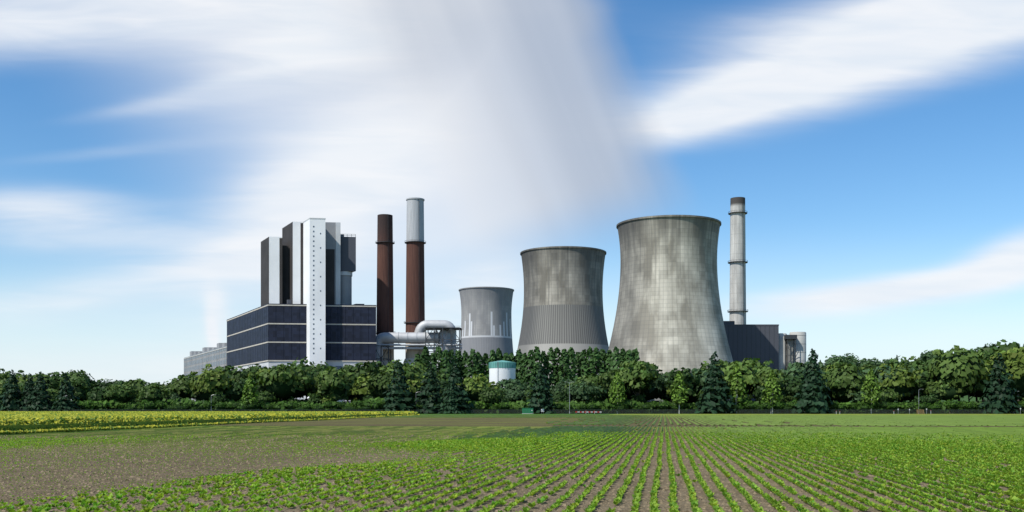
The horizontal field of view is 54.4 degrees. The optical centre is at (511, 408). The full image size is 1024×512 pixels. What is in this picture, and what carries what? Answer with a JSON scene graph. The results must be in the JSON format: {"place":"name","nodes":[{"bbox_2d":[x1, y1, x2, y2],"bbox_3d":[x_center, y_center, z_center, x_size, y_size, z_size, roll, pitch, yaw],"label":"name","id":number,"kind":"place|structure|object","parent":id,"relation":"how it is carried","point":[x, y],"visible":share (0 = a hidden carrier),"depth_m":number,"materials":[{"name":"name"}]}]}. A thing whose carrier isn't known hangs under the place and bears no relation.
{"place":"outdoors","nodes":[
{"label":"outdoors","id":0,"kind":"place"},
{"bbox_2d":[226,218,376,402],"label":"boiler house","id":1,"kind":"structure","parent":0,"point":[309,310],"depth_m":810.01,"materials":[{"name":"concrete"}]},
{"bbox_2d":[0,414,1023,511],"bbox_3d":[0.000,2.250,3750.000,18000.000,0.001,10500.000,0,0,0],"label":"ground","id":2,"kind":"structure","parent":0,"point":[359,424],"depth_m":38.88,"materials":[{"name":"soil"}]},
{"bbox_2d":[184,343,226,400],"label":"industrial building","id":3,"kind":"structure","parent":2,"relation":"on","point":[197,361],"depth_m":1057.41,"materials":[{"name":"metal"}]},
{"bbox_2d":[0,413,417,428],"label":"mustard strip base","id":4,"kind":"object","parent":2,"relation":"on","point":[73,425],"visible":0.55,"depth_m":116.45,"materials":[{"name":"green plant"}]},
{"bbox_2d":[0,411,418,434],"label":"mustard strip plants","id":5,"kind":"object","parent":4,"relation":"on","point":[36,417],"visible":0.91,"depth_m":131.96,"materials":[{"name":"yellow plant"}]},
{"bbox_2d":[375,214,394,366],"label":"chimney","id":6,"kind":"object","parent":2,"relation":"on","point":[384,242],"visible":0.69,"depth_m":843.94,"materials":[{"name":"brick"}]},
{"bbox_2d":[403,197,425,365],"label":"chimney","id":7,"kind":"object","parent":2,"relation":"on","point":[415,292],"visible":0.77,"depth_m":843.18,"materials":[{"name":"brick"}]},
{"bbox_2d":[376,320,461,367],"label":"industrial pipes","id":8,"kind":"object","parent":2,"relation":"on","point":[444,338],"visible":0.42,"depth_m":832.18,"materials":[{"name":"metal"}]},
{"bbox_2d":[459,287,513,377],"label":"cooling tower","id":9,"kind":"structure","parent":2,"relation":"on","point":[486,323],"depth_m":1075.16,"materials":[{"name":"concrete"}]},
{"bbox_2d":[489,360,515,387],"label":"water tank","id":10,"kind":"object","parent":2,"relation":"on","point":[500,370],"visible":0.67,"depth_m":553.64,"materials":[{"name":"white metal"}]},
{"bbox_2d":[0,434,1022,511],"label":"soil clods","id":11,"kind":"object","parent":2,"relation":"on","point":[428,503],"visible":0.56,"depth_m":33.94,"materials":[{"name":"brown soil"}]},
{"bbox_2d":[0,430,1023,511],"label":"beet seedlings","id":12,"kind":"object","parent":2,"relation":"on","point":[1013,457],"visible":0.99,"depth_m":33.82,"materials":[{"name":"green plant"}]},
{"bbox_2d":[0,415,1023,449],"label":"crop row ribbons","id":13,"kind":"object","parent":2,"relation":"on","point":[866,421],"visible":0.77,"depth_m":113.14,"materials":[{"name":"green plant"}]},
{"bbox_2d":[1,396,1023,413],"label":"hedge foliage","id":14,"kind":"object","parent":2,"relation":"on","point":[521,404],"visible":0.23,"depth_m":455.51,"materials":[{"name":"green plant"}]},
{"bbox_2d":[2,408,1023,409],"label":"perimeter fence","id":15,"kind":"object","parent":2,"relation":"on","point":[502,409],"visible":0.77,"depth_m":447.98,"materials":[{"name":"grey"}]},
{"bbox_2d":[414,346,639,400],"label":"poplar row","id":16,"kind":"object","parent":2,"relation":"on","point":[582,363],"depth_m":596.79,"materials":[{"name":"green plant"}]},
{"bbox_2d":[522,408,533,413],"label":"container","id":17,"kind":"object","parent":2,"relation":"on","point":[527,410],"visible":1,"depth_m":444.90,"materials":[{"name":"green metal"}]},
{"bbox_2d":[241,362,881,413],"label":"trees","id":18,"kind":"object","parent":2,"relation":"on","point":[735,378],"depth_m":451.69,"materials":[{"name":"green plant"}]},
{"bbox_2d":[517,246,608,385],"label":"cooling tower","id":19,"kind":"structure","parent":2,"relation":"on","point":[563,299],"depth_m":751.76,"materials":[{"name":"concrete"}]},
{"bbox_2d":[569,383,569,413],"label":"lamp post","id":20,"kind":"object","parent":2,"relation":"on","point":[569,398],"visible":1,"depth_m":451.94,"materials":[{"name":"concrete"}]},
{"bbox_2d":[608,215,732,401],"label":"cooling tower","id":21,"kind":"structure","parent":2,"relation":"on","point":[668,317],"depth_m":620.19,"materials":[{"name":"concrete"}]},
{"bbox_2d":[727,197,747,323],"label":"concrete chimney","id":22,"kind":"object","parent":2,"relation":"on","point":[737,213],"visible":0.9,"depth_m":754.87,"materials":[{"name":"concrete"}]},
{"bbox_2d":[724,321,778,400],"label":"industrial building","id":23,"kind":"structure","parent":2,"relation":"on","point":[760,341],"depth_m":700.00,"materials":[{"name":"metal"}]},
{"bbox_2d":[779,332,805,370],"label":"silos","id":24,"kind":"object","parent":2,"relation":"on","point":[792,347],"visible":0.45,"depth_m":702.79,"materials":[{"name":"metal"}]},
{"bbox_2d":[0,0,1023,383],"label":"sky","id":25,"kind":"structure","parent":0,"point":[150,150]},
{"bbox_2d":[194,407,1022,413],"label":"posts","id":26,"kind":"object","parent":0,"point":[759,412],"visible":0.09,"depth_m":476.00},
{"bbox_2d":[833,395,981,402],"bbox_3d":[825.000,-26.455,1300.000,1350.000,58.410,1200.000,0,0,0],"label":"bushes","id":27,"kind":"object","parent":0,"point":[965,398],"depth_m":748.99,"materials":[{"name":"green plant"}]},
{"bbox_2d":[820,343,1023,367],"bbox_3d":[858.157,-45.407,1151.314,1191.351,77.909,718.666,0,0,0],"label":"hill forest","id":28,"kind":"object","parent":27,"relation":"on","point":[860,364],"depth_m":1126.16,"materials":[{"name":"green plant"}]}
]}

